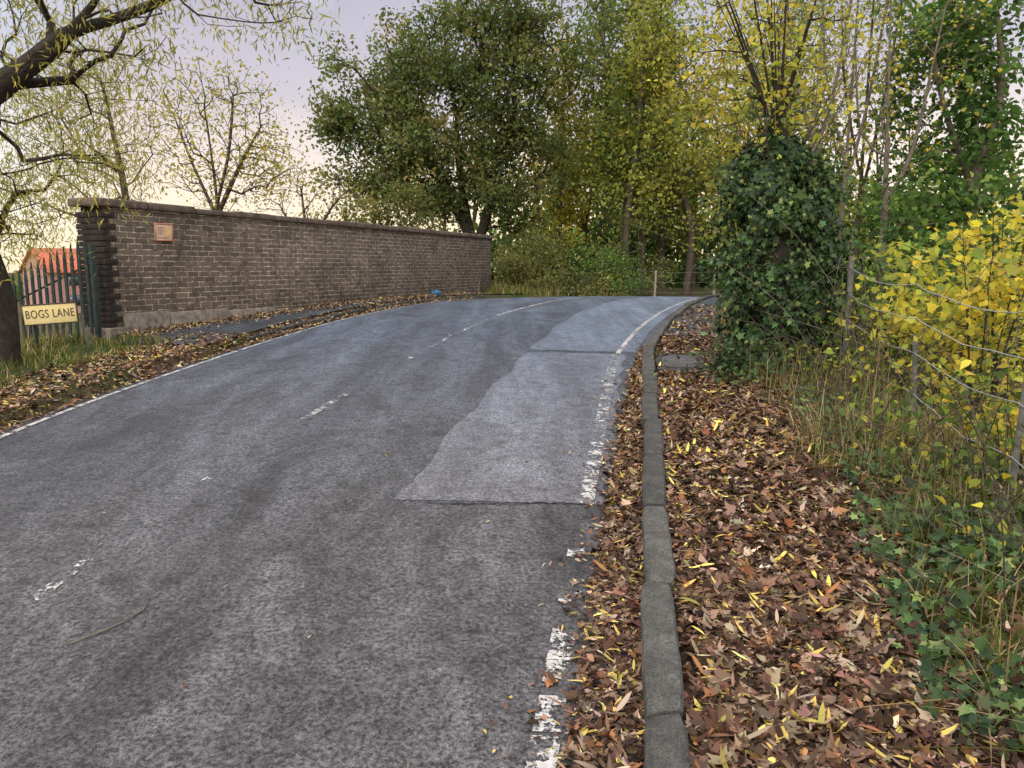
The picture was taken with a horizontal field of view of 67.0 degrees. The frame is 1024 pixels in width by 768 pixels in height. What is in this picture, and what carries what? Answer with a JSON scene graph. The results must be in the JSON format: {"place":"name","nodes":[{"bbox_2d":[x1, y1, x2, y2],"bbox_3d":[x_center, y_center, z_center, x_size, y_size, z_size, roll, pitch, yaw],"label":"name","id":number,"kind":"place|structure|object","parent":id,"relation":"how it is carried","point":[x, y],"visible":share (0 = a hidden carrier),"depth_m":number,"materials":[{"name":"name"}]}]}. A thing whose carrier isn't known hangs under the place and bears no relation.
{"place":"outdoors","nodes":[
{"label":"outdoors","id":0,"kind":"place"},
{"bbox_2d":[0,296,699,767],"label":"road","id":1,"kind":"structure","parent":0,"point":[236,544],"depth_m":4.00,"materials":[{"name":"grey asphalt"}]},
{"bbox_2d":[66,598,147,644],"bbox_3d":[-1.668,1.001,3.252,0.074,0.039,0.396,4,9,24],"label":"twig","id":2,"kind":"object","parent":1,"relation":"on","point":[112,626],"visible":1,"depth_m":3.20,"materials":[{"name":"brown wood"}]},
{"bbox_2d":[53,311,611,686],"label":"leaf litter","id":3,"kind":"object","parent":1,"relation":"on","point":[592,525],"visible":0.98,"depth_m":4.39,"materials":[{"name":"brown plant"}]},
{"bbox_2d":[407,379,616,766],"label":"leaf litter","id":4,"kind":"object","parent":1,"relation":"on","point":[517,686],"visible":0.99,"depth_m":3.07,"materials":[{"name":"brown plant"}]},
{"bbox_2d":[0,275,1023,766],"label":"verge grass","id":5,"kind":"structure","parent":0,"point":[48,347],"depth_m":4.86,"materials":[{"name":"green plant"}]},
{"bbox_2d":[0,273,1023,725],"bbox_3d":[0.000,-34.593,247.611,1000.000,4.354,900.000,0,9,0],"label":"ground","id":6,"kind":"structure","parent":0,"point":[58,397],"depth_m":8.07,"materials":[{"name":"soil"}]},
{"bbox_2d":[9,270,24,301],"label":"distant hedge","id":7,"kind":"object","parent":6,"relation":"on","point":[17,289],"visible":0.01,"depth_m":113.28,"materials":[{"name":"green plant"}]},
{"bbox_2d":[19,248,87,312],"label":"house","id":8,"kind":"structure","parent":6,"relation":"on","point":[42,255],"depth_m":81.23,"materials":[{"name":"orange brick"}]},
{"bbox_2d":[69,275,78,284],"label":"window","id":9,"kind":"structure","parent":8,"relation":"in","point":[76,276],"depth_m":81.26,"materials":[{"name":"grey glass"}]},
{"bbox_2d":[70,295,79,304],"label":"window","id":10,"kind":"structure","parent":8,"relation":"in","point":[71,296],"depth_m":81.60,"materials":[{"name":"grey glass"}]},
{"bbox_2d":[20,302,90,349],"bbox_3d":[-5.537,-0.551,9.457,0.716,0.878,0.066,-6,10,-13],"label":"street name sign","id":11,"kind":"object","parent":6,"relation":"on","point":[33,315],"visible":1,"depth_m":9.38,"materials":[{"name":"beige metal"}]},
{"bbox_2d":[12,235,101,341],"bbox_3d":[-6.551,-0.662,10.718,2.656,2.704,0.063,4,10,27],"label":"paling fence","id":12,"kind":"object","parent":6,"relation":"on","point":[95,297],"visible":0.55,"depth_m":10.24,"materials":[{"name":"wood"}]},
{"bbox_2d":[0,23,198,261],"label":"autumn tree","id":13,"kind":"object","parent":6,"relation":"on","point":[124,190],"visible":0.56,"depth_m":15.39,"materials":[{"name":"yellow plant"}]},
{"bbox_2d":[0,0,354,366],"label":"willow tree","id":14,"kind":"object","parent":6,"relation":"on","point":[20,72],"visible":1,"depth_m":6.52,"materials":[{"name":"yellow plant"}]},
{"bbox_2d":[116,44,323,211],"bbox_3d":[-7.096,-3.870,19.644,4.729,9.378,3.411,0,9,0],"label":"autumn tree","id":15,"kind":"object","parent":6,"relation":"on","point":[219,206],"visible":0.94,"depth_m":19.20,"materials":[{"name":"yellow plant"}]},
{"bbox_2d":[0,292,487,433],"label":"leaf litter","id":16,"kind":"object","parent":6,"relation":"on","point":[6,398],"visible":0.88,"depth_m":8.96,"materials":[{"name":"brown plant"}]},
{"bbox_2d":[247,329,277,340],"bbox_3d":[-3.606,-0.589,11.099,0.150,0.295,0.902,2,12,9],"label":"kerb stone","id":17,"kind":"object","parent":6,"relation":"on","point":[259,335],"visible":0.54,"depth_m":10.98,"materials":[{"name":"concrete"}]},
{"bbox_2d":[67,197,493,337],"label":"parapet wall","id":18,"kind":"structure","parent":6,"relation":"on","point":[205,265],"depth_m":12.92,"materials":[{"name":"brick"}]},
{"bbox_2d":[154,223,173,240],"bbox_3d":[-5.061,-2.205,11.236,0.022,0.251,0.332,3,9,21],"label":"notice sign","id":19,"kind":"object","parent":18,"relation":"attached to","point":[163,231],"depth_m":11.23,"materials":[{"name":"metal"}]},
{"bbox_2d":[112,294,464,343],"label":"footway","id":20,"kind":"structure","parent":6,"relation":"on","point":[249,325],"depth_m":11.44,"materials":[{"name":"asphalt"}]},
{"bbox_2d":[430,290,440,294],"bbox_3d":[-1.835,-2.182,18.570,0.282,0.171,0.196,0,9,0],"label":"litter bag","id":21,"kind":"object","parent":20,"relation":"on","point":[436,292],"visible":0.81,"depth_m":18.50,"materials":[{"name":"blue plastic"}]},
{"bbox_2d":[277,322,305,331],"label":"kerb stone","id":22,"kind":"object","parent":6,"relation":"on","point":[287,327],"visible":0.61,"depth_m":11.88,"materials":[{"name":"concrete"}]},
{"bbox_2d":[245,162,380,221],"bbox_3d":[-6.171,-3.318,24.271,3.852,7.302,2.694,-4,9,-25],"label":"bare tree","id":23,"kind":"object","parent":6,"relation":"on","point":[333,204],"visible":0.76,"depth_m":23.90,"materials":[{"name":"yellow plant"}]},
{"bbox_2d":[303,316,330,324],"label":"kerb stone","id":24,"kind":"object","parent":6,"relation":"on","point":[314,320],"visible":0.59,"depth_m":12.73,"materials":[{"name":"concrete"}]},
{"bbox_2d":[328,311,351,317],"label":"kerb stone","id":25,"kind":"object","parent":6,"relation":"on","point":[340,314],"visible":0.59,"depth_m":13.62,"materials":[{"name":"concrete"}]},
{"bbox_2d":[352,307,372,313],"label":"kerb stone","id":26,"kind":"object","parent":6,"relation":"on","point":[358,310],"visible":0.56,"depth_m":14.50,"materials":[{"name":"concrete"}]},
{"bbox_2d":[373,304,391,308],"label":"kerb stone","id":27,"kind":"object","parent":6,"relation":"on","point":[380,306],"visible":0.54,"depth_m":15.44,"materials":[{"name":"concrete"}]},
{"bbox_2d":[298,159,472,231],"bbox_3d":[-4.231,-4.992,26.466,6.342,5.156,3.558,0,9,0],"label":"hawthorn bush","id":28,"kind":"object","parent":6,"relation":"on","point":[398,199],"visible":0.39,"depth_m":26.21,"materials":[{"name":"green plant"}]},
{"bbox_2d":[392,301,412,305],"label":"kerb stone","id":29,"kind":"object","parent":6,"relation":"on","point":[400,303],"visible":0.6,"depth_m":16.25,"materials":[{"name":"concrete"}]},
{"bbox_2d":[411,299,431,303],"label":"kerb stone","id":30,"kind":"object","parent":6,"relation":"on","point":[425,300],"visible":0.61,"depth_m":17.16,"materials":[{"name":"concrete"}]},
{"bbox_2d":[431,297,449,300],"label":"kerb stone","id":31,"kind":"object","parent":6,"relation":"on","point":[439,298],"visible":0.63,"depth_m":18.00,"materials":[{"name":"concrete"}]},
{"bbox_2d":[294,0,603,251],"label":"sycamore tree","id":32,"kind":"object","parent":6,"relation":"on","point":[482,175],"visible":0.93,"depth_m":28.04,"materials":[{"name":"green plant"}]},
{"bbox_2d":[467,295,485,298],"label":"kerb stone","id":33,"kind":"object","parent":6,"relation":"on","point":[484,296],"visible":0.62,"depth_m":19.68,"materials":[{"name":"concrete"}]},
{"bbox_2d":[491,241,549,289],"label":"wild bush","id":34,"kind":"object","parent":6,"relation":"on","point":[519,271],"visible":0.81,"depth_m":24.70,"materials":[{"name":"green plant"}]},
{"bbox_2d":[496,213,575,288],"bbox_3d":[0.777,-3.954,26.028,3.122,3.536,2.760,0,9,0],"label":"wild bush","id":35,"kind":"object","parent":6,"relation":"on","point":[544,264],"visible":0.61,"depth_m":25.68,"materials":[{"name":"green plant"}]},
{"bbox_2d":[512,3,602,287],"bbox_3d":[1.755,-9.655,32.156,4.644,11.753,4.395,0,9,0],"label":"ash tree","id":36,"kind":"object","parent":6,"relation":"on","point":[568,221],"visible":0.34,"depth_m":31.85,"materials":[{"name":"green plant"}]},
{"bbox_2d":[518,258,630,295],"bbox_3d":[1.922,-3.066,24.481,3.640,1.819,1.925,0,9,0],"label":"wild bush","id":37,"kind":"object","parent":6,"relation":"on","point":[578,285],"visible":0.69,"depth_m":24.25,"materials":[{"name":"green plant"}]},
{"bbox_2d":[523,344,644,767],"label":"leaf litter","id":38,"kind":"object","parent":6,"relation":"on","point":[591,742],"visible":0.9,"depth_m":3.27,"materials":[{"name":"brown plant"}]},
{"bbox_2d":[543,226,647,295],"bbox_3d":[2.913,-3.668,25.654,3.662,3.250,2.375,-5,10,-28],"label":"wild bush","id":39,"kind":"object","parent":6,"relation":"on","point":[612,275],"visible":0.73,"depth_m":25.51,"materials":[{"name":"green plant"}]},
{"bbox_2d":[530,0,678,286],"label":"ash tree","id":40,"kind":"object","parent":6,"relation":"on","point":[584,227],"visible":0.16,"depth_m":32.30,"materials":[{"name":"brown plant"}]},
{"bbox_2d":[531,0,701,289],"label":"ash tree","id":41,"kind":"object","parent":6,"relation":"on","point":[584,167],"visible":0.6,"depth_m":29.86,"materials":[{"name":"green plant"}]},
{"bbox_2d":[545,261,715,295],"bbox_3d":[6.607,-3.568,27.705,10.883,1.646,0.836,0,9,-1],"label":"field fence","id":42,"kind":"object","parent":6,"relation":"on","point":[655,279],"visible":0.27,"depth_m":27.34,"materials":[{"name":"wood"}]},
{"bbox_2d":[574,212,687,295],"bbox_3d":[4.355,-4.408,28.371,3.393,3.713,2.902,-6,10,-34],"label":"wild bush","id":43,"kind":"object","parent":6,"relation":"on","point":[646,273],"visible":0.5,"depth_m":28.21,"materials":[{"name":"green plant"}]},
{"bbox_2d":[565,0,720,289],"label":"ash tree","id":44,"kind":"object","parent":6,"relation":"on","point":[630,200],"visible":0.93,"depth_m":28.57,"materials":[{"name":"green plant"}]},
{"bbox_2d":[641,358,654,380],"bbox_3d":[1.477,-0.079,8.391,0.150,0.297,0.902,1,12,10],"label":"kerb stone","id":45,"kind":"object","parent":6,"relation":"on","point":[648,365],"visible":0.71,"depth_m":8.23,"materials":[{"name":"concrete"}]},
{"bbox_2d":[641,346,654,361],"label":"kerb stone","id":46,"kind":"object","parent":6,"relation":"on","point":[648,352],"visible":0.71,"depth_m":9.17,"materials":[{"name":"concrete"}]},
{"bbox_2d":[641,393,658,429],"bbox_3d":[1.172,0.306,6.615,0.150,0.297,0.901,3,13,9],"label":"kerb stone","id":47,"kind":"object","parent":6,"relation":"on","point":[649,406],"visible":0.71,"depth_m":6.47,"materials":[{"name":"concrete"}]},
{"bbox_2d":[643,373,658,394],"bbox_3d":[1.342,0.109,7.501,0.148,0.295,0.903,0,12,10],"label":"kerb stone","id":48,"kind":"object","parent":6,"relation":"on","point":[649,379],"visible":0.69,"depth_m":7.35,"materials":[{"name":"concrete"}]},
{"bbox_2d":[578,0,725,288],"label":"ash tree","id":49,"kind":"object","parent":6,"relation":"on","point":[661,242],"visible":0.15,"depth_m":31.91,"materials":[{"name":"yellow plant"}]},
{"bbox_2d":[645,335,659,349],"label":"kerb stone","id":50,"kind":"object","parent":6,"relation":"on","point":[652,340],"visible":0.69,"depth_m":10.02,"materials":[{"name":"concrete"}]},
{"bbox_2d":[643,419,663,457],"bbox_3d":[1.044,0.505,5.728,0.148,0.293,0.902,1,13,10],"label":"kerb stone","id":51,"kind":"object","parent":6,"relation":"on","point":[653,442],"visible":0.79,"depth_m":5.59,"materials":[{"name":"concrete"}]},
{"bbox_2d":[642,454,666,512],"bbox_3d":[0.884,0.706,4.841,0.149,0.296,0.902,1,13,10],"label":"kerb stone","id":52,"kind":"object","parent":6,"relation":"on","point":[653,482],"visible":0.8,"depth_m":4.70,"materials":[{"name":"concrete"}]},
{"bbox_2d":[641,506,675,593],"bbox_3d":[0.737,0.921,3.955,0.150,0.296,0.902,3,14,8],"label":"kerb stone","id":53,"kind":"object","parent":6,"relation":"on","point":[658,563],"visible":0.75,"depth_m":3.82,"materials":[{"name":"concrete"}]},
{"bbox_2d":[653,327,665,337],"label":"kerb stone","id":54,"kind":"object","parent":6,"relation":"on","point":[659,331],"visible":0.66,"depth_m":10.89,"materials":[{"name":"concrete"}]},
{"bbox_2d":[640,582,683,725],"bbox_3d":[0.583,1.120,3.065,0.150,0.297,0.902,0,13,8],"label":"kerb stone","id":55,"kind":"object","parent":6,"relation":"on","point":[662,681],"visible":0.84,"depth_m":2.90,"materials":[{"name":"concrete"}]},
{"bbox_2d":[596,0,731,295],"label":"ash tree","id":56,"kind":"object","parent":6,"relation":"on","point":[688,216],"visible":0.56,"depth_m":29.31,"materials":[{"name":"green plant"}]},
{"bbox_2d":[659,319,670,328],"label":"kerb stone","id":57,"kind":"object","parent":6,"relation":"on","point":[665,323],"visible":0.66,"depth_m":11.75,"materials":[{"name":"concrete"}]},
{"bbox_2d":[644,713,690,767],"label":"kerb stone","id":58,"kind":"object","parent":6,"relation":"on","point":[666,744],"visible":1,"depth_m":2.43,"materials":[{"name":"concrete"}]},
{"bbox_2d":[664,314,676,321],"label":"kerb stone","id":59,"kind":"object","parent":6,"relation":"on","point":[671,316],"visible":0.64,"depth_m":12.68,"materials":[{"name":"concrete"}]},
{"bbox_2d":[672,309,683,316],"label":"kerb stone","id":60,"kind":"object","parent":6,"relation":"on","point":[678,311],"visible":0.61,"depth_m":13.54,"materials":[{"name":"concrete"}]},
{"bbox_2d":[604,0,757,287],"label":"ash tree","id":61,"kind":"object","parent":6,"relation":"on","point":[692,285],"visible":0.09,"depth_m":32.99,"materials":[{"name":"plant"}]},
{"bbox_2d":[677,305,688,310],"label":"kerb stone","id":62,"kind":"object","parent":6,"relation":"on","point":[684,307],"visible":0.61,"depth_m":14.33,"materials":[{"name":"concrete"}]},
{"bbox_2d":[683,302,693,306],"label":"kerb stone","id":63,"kind":"object","parent":6,"relation":"on","point":[689,304],"visible":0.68,"depth_m":15.26,"materials":[{"name":"concrete"}]},
{"bbox_2d":[664,296,731,334],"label":"footpath","id":64,"kind":"structure","parent":6,"relation":"on","point":[713,301],"depth_m":12.83,"materials":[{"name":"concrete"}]},
{"bbox_2d":[421,92,1023,302],"bbox_3d":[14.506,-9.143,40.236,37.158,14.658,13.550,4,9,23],"label":"distant woodland","id":65,"kind":"object","parent":6,"relation":"on","point":[678,281],"visible":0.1,"depth_m":41.52,"materials":[{"name":"green plant"}]},
{"bbox_2d":[667,0,801,292],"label":"ash tree","id":66,"kind":"object","parent":6,"relation":"on","point":[721,142],"visible":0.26,"depth_m":30.67,"materials":[{"name":"yellow plant"}]},
{"bbox_2d":[642,0,905,311],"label":"autumn tree","id":67,"kind":"object","parent":6,"relation":"on","point":[723,127],"visible":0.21,"depth_m":15.68,"materials":[{"name":"yellow plant"}]},
{"bbox_2d":[685,60,872,381],"bbox_3d":[2.720,-1.630,7.822,1.850,3.344,1.739,3,9,19],"label":"ivy covered stump","id":68,"kind":"object","parent":6,"relation":"on","point":[777,188],"visible":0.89,"depth_m":7.57,"materials":[{"name":"green plant"}]},
{"bbox_2d":[647,0,872,172],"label":"maple sapling","id":69,"kind":"object","parent":68,"relation":"on","point":[777,90],"visible":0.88,"depth_m":7.54,"materials":[{"name":"yellow plant"}]},
{"bbox_2d":[638,343,923,398],"bbox_3d":[2.727,-0.104,7.871,2.947,0.680,2.801,0,9,0],"label":"ivy ground cover","id":70,"kind":"object","parent":6,"relation":"on","point":[736,369],"visible":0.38,"depth_m":7.43,"materials":[{"name":"green plant"}]},
{"bbox_2d":[698,0,876,270],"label":"ash tree","id":71,"kind":"object","parent":6,"relation":"on","point":[831,75],"visible":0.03,"depth_m":32.62,"materials":[{"name":"yellow plant"}]},
{"bbox_2d":[722,0,859,227],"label":"ash tree","id":72,"kind":"object","parent":6,"relation":"on","point":[799,11],"visible":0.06,"depth_m":34.08,"materials":[{"name":"yellow plant"}]},
{"bbox_2d":[739,0,898,192],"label":"bare tree","id":73,"kind":"object","parent":6,"relation":"on","point":[837,75],"visible":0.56,"depth_m":11.45,"materials":[{"name":"yellow plant"}]},
{"bbox_2d":[625,164,1023,504],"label":"bramble stems","id":74,"kind":"object","parent":6,"relation":"on","point":[987,329],"visible":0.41,"depth_m":5.57,"materials":[{"name":"brown plant"}]},
{"bbox_2d":[629,271,1023,650],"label":"bramble","id":75,"kind":"object","parent":6,"relation":"on","point":[1001,509],"depth_m":4.50,"materials":[{"name":"green plant"}]},
{"bbox_2d":[650,304,1023,767],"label":"footpath","id":76,"kind":"structure","parent":6,"relation":"on","point":[686,686],"depth_m":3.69,"materials":[{"name":"brown plant"}]},
{"bbox_2d":[656,354,705,372],"bbox_3d":[1.873,-0.212,8.617,0.533,0.092,1.115,1,12,9],"label":"access cover","id":77,"kind":"object","parent":76,"relation":"on","point":[674,363],"visible":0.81,"depth_m":8.51,"materials":[{"name":"concrete"}]},
{"bbox_2d":[773,0,935,325],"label":"bare tree","id":78,"kind":"object","parent":6,"relation":"on","point":[845,175],"visible":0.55,"depth_m":12.30,"materials":[{"name":"grey plant"}]},
{"bbox_2d":[807,0,933,258],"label":"bare tree","id":79,"kind":"object","parent":6,"relation":"on","point":[861,192],"visible":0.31,"depth_m":13.30,"materials":[{"name":"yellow plant"}]},
{"bbox_2d":[774,381,1023,739],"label":"leaf litter","id":80,"kind":"object","parent":6,"relation":"on","point":[1016,679],"visible":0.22,"depth_m":3.77,"materials":[{"name":"plant"}]},
{"bbox_2d":[816,235,983,389],"bbox_3d":[3.588,-0.366,7.164,1.392,1.993,1.450,-5,10,-28],"label":"maple sapling","id":81,"kind":"object","parent":6,"relation":"on","point":[882,295],"visible":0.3,"depth_m":7.21,"materials":[{"name":"yellow plant"}]},
{"bbox_2d":[788,383,1023,762],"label":"ivy ground cover","id":82,"kind":"object","parent":6,"relation":"on","point":[931,649],"visible":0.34,"depth_m":3.37,"materials":[{"name":"green plant"}]},
{"bbox_2d":[814,0,1003,344],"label":"bare tree","id":83,"kind":"object","parent":6,"relation":"on","point":[886,136],"visible":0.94,"depth_m":10.17,"materials":[{"name":"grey plant"}]},
{"bbox_2d":[817,159,1016,388],"bbox_3d":[4.969,-1.160,10.459,2.879,3.606,2.488,0,9,0],"label":"wild shrub","id":84,"kind":"object","parent":6,"relation":"on","point":[893,228],"visible":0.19,"depth_m":10.06,"materials":[{"name":"green plant"}]},
{"bbox_2d":[822,196,1023,425],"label":"maple sapling","id":85,"kind":"object","parent":6,"relation":"on","point":[932,305],"visible":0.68,"depth_m":5.92,"materials":[{"name":"yellow plant"}]},
{"bbox_2d":[830,256,1023,514],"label":"wire fence","id":86,"kind":"object","parent":6,"relation":"on","point":[1015,456],"visible":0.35,"depth_m":5.14,"materials":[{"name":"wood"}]},
{"bbox_2d":[837,243,1023,424],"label":"wild shrub","id":87,"kind":"object","parent":6,"relation":"on","point":[954,270],"visible":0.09,"depth_m":7.79,"materials":[{"name":"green plant"}]},
{"bbox_2d":[838,0,1023,400],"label":"maple tree","id":88,"kind":"object","parent":6,"relation":"on","point":[978,143],"visible":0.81,"depth_m":11.82,"materials":[{"name":"green plant"}]},
{"bbox_2d":[855,215,1023,413],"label":"wild shrub","id":89,"kind":"object","parent":6,"relation":"on","point":[987,244],"visible":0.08,"depth_m":10.48,"materials":[{"name":"yellow plant"}]},
{"bbox_2d":[875,179,1023,415],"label":"maple sapling","id":90,"kind":"object","parent":6,"relation":"on","point":[966,233],"visible":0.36,"depth_m":6.37,"materials":[{"name":"yellow plant"}]},
{"bbox_2d":[922,346,1023,491],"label":"maple sapling","id":91,"kind":"object","parent":6,"relation":"on","point":[1014,410],"visible":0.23,"depth_m":4.89,"materials":[{"name":"yellow plant"}]},
{"bbox_2d":[924,182,1023,396],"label":"maple sapling","id":92,"kind":"object","parent":6,"relation":"on","point":[996,227],"visible":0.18,"depth_m":7.27,"materials":[{"name":"yellow plant"}]},
{"bbox_2d":[963,366,1022,442],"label":"wild shrub","id":93,"kind":"object","parent":6,"relation":"on","point":[1015,373],"visible":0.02,"depth_m":6.08,"materials":[{"name":"yellow plant"}]},
{"bbox_2d":[0,0,1023,272],"label":"sky","id":94,"kind":"structure","parent":0,"point":[352,13],"materials":[{"name":"white"}]}
]}

